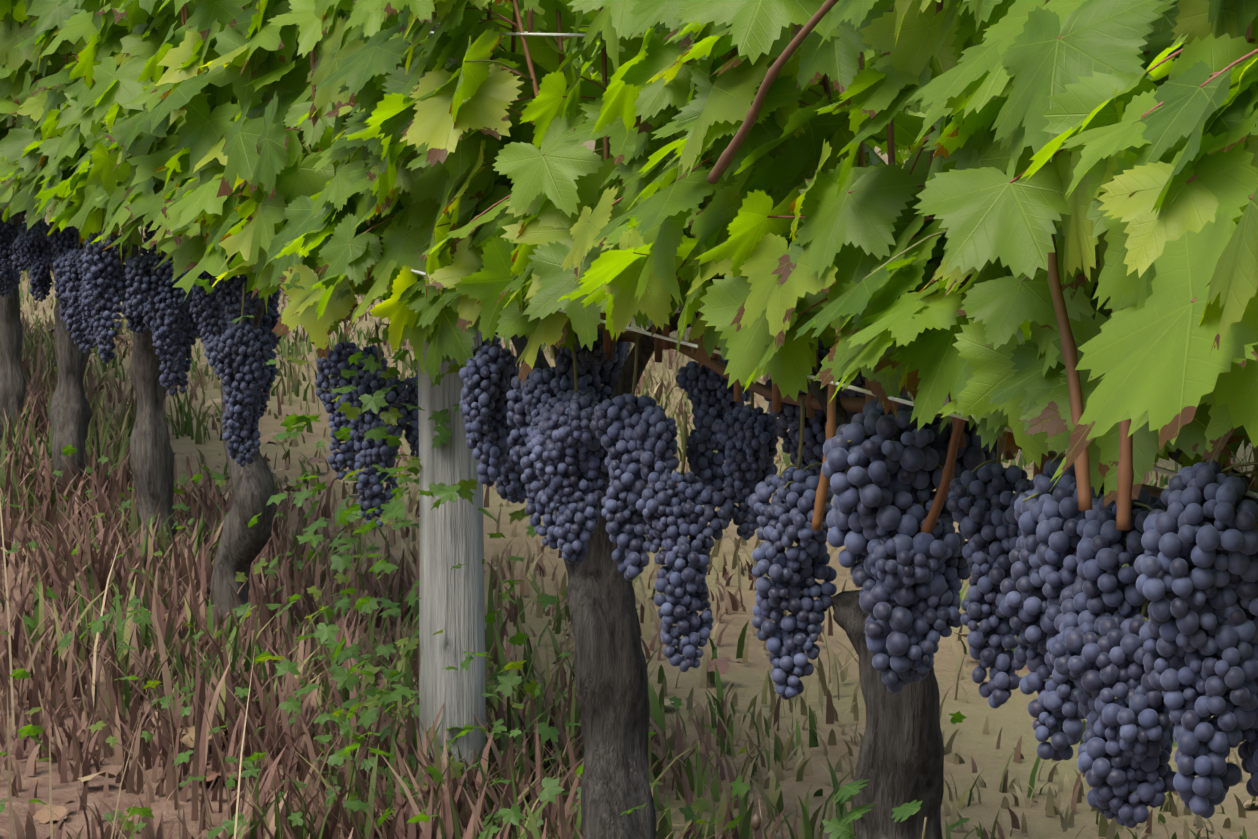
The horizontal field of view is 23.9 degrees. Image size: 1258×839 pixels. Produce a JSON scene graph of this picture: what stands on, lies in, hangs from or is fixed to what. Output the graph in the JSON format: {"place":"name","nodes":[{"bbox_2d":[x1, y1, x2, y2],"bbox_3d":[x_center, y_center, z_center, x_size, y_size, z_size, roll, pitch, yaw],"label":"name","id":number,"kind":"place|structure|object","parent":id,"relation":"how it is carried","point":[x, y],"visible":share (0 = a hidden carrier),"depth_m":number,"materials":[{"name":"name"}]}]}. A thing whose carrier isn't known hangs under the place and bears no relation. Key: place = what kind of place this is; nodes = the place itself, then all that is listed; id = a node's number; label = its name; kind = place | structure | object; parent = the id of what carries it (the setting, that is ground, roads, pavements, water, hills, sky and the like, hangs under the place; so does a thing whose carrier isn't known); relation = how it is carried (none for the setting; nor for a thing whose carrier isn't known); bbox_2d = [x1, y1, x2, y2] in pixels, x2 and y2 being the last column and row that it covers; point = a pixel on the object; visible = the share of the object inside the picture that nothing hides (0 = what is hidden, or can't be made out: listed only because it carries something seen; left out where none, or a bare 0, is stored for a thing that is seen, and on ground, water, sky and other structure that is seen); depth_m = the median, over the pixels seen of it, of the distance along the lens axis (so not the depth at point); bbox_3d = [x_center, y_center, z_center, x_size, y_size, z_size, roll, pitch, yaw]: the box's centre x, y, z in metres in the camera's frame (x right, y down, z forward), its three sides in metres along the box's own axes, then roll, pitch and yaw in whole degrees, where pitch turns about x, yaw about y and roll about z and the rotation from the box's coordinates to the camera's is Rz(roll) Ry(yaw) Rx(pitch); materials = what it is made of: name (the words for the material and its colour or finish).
{"place":"outdoors","nodes":[
{"label":"outdoors","id":0,"kind":"place"},
{"bbox_2d":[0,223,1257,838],"bbox_3d":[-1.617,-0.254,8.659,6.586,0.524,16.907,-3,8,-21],"label":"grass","id":1,"kind":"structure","parent":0,"point":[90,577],"depth_m":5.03,"materials":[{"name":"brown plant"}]},
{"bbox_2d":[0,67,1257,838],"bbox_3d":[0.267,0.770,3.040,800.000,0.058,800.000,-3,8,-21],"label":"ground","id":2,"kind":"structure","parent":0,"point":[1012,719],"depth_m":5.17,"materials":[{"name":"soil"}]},
{"bbox_2d":[413,17,484,795],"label":"trellis posts","id":3,"kind":"object","parent":2,"relation":"in","point":[451,602],"visible":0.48,"depth_m":4.29,"materials":[{"name":"grey wood"}]},
{"bbox_2d":[126,27,1257,497],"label":"trellis wires","id":4,"kind":"object","parent":3,"relation":"attached to","point":[1008,429],"visible":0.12,"depth_m":3.12,"materials":[{"name":"grey metal"}]},
{"bbox_2d":[0,0,957,646],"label":"vine","id":5,"kind":"object","parent":2,"relation":"on","point":[136,124],"depth_m":5.46,"materials":[{"name":"green plant"}]},
{"bbox_2d":[0,210,281,466],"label":"grape bunches","id":6,"kind":"object","parent":5,"relation":"hanging from","point":[95,285],"visible":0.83,"depth_m":5.78,"materials":[{"name":"food"}]},
{"bbox_2d":[0,268,969,838],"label":"weed","id":7,"kind":"object","parent":2,"relation":"on","point":[342,676],"depth_m":4.26,"materials":[{"name":"plant"}]},
{"bbox_2d":[1,290,1257,823],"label":"fallen leaves","id":8,"kind":"object","parent":2,"relation":"on","point":[43,814],"visible":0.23,"depth_m":5.08,"materials":[{"name":"dry leaf"}]},
{"bbox_2d":[511,309,1254,838],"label":"vine trunks","id":9,"kind":"object","parent":2,"relation":"in","point":[901,755],"visible":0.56,"depth_m":3.73,"materials":[{"name":"brown wood"}]},
{"bbox_2d":[23,0,1231,533],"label":"vine canes","id":10,"kind":"object","parent":9,"relation":"attached to","point":[1125,474],"visible":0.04,"depth_m":2.73,"materials":[{"name":"brown plant"}]},
{"bbox_2d":[0,0,1257,699],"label":"leaf stems","id":11,"kind":"object","parent":10,"relation":"attached to","point":[998,458],"visible":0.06,"depth_m":2.94,"materials":[{"name":"green plant"}]},
{"bbox_2d":[249,0,1257,506],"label":"vine leaves","id":12,"kind":"object","parent":11,"relation":"attached to","point":[1151,244],"visible":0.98,"depth_m":2.76,"materials":[{"name":"green plant"}]},
{"bbox_2d":[315,289,1257,827],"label":"grape bunches","id":13,"kind":"object","parent":11,"relation":"hanging from","point":[1059,591],"visible":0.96,"depth_m":2.75,"materials":[{"name":"food"}]}
]}

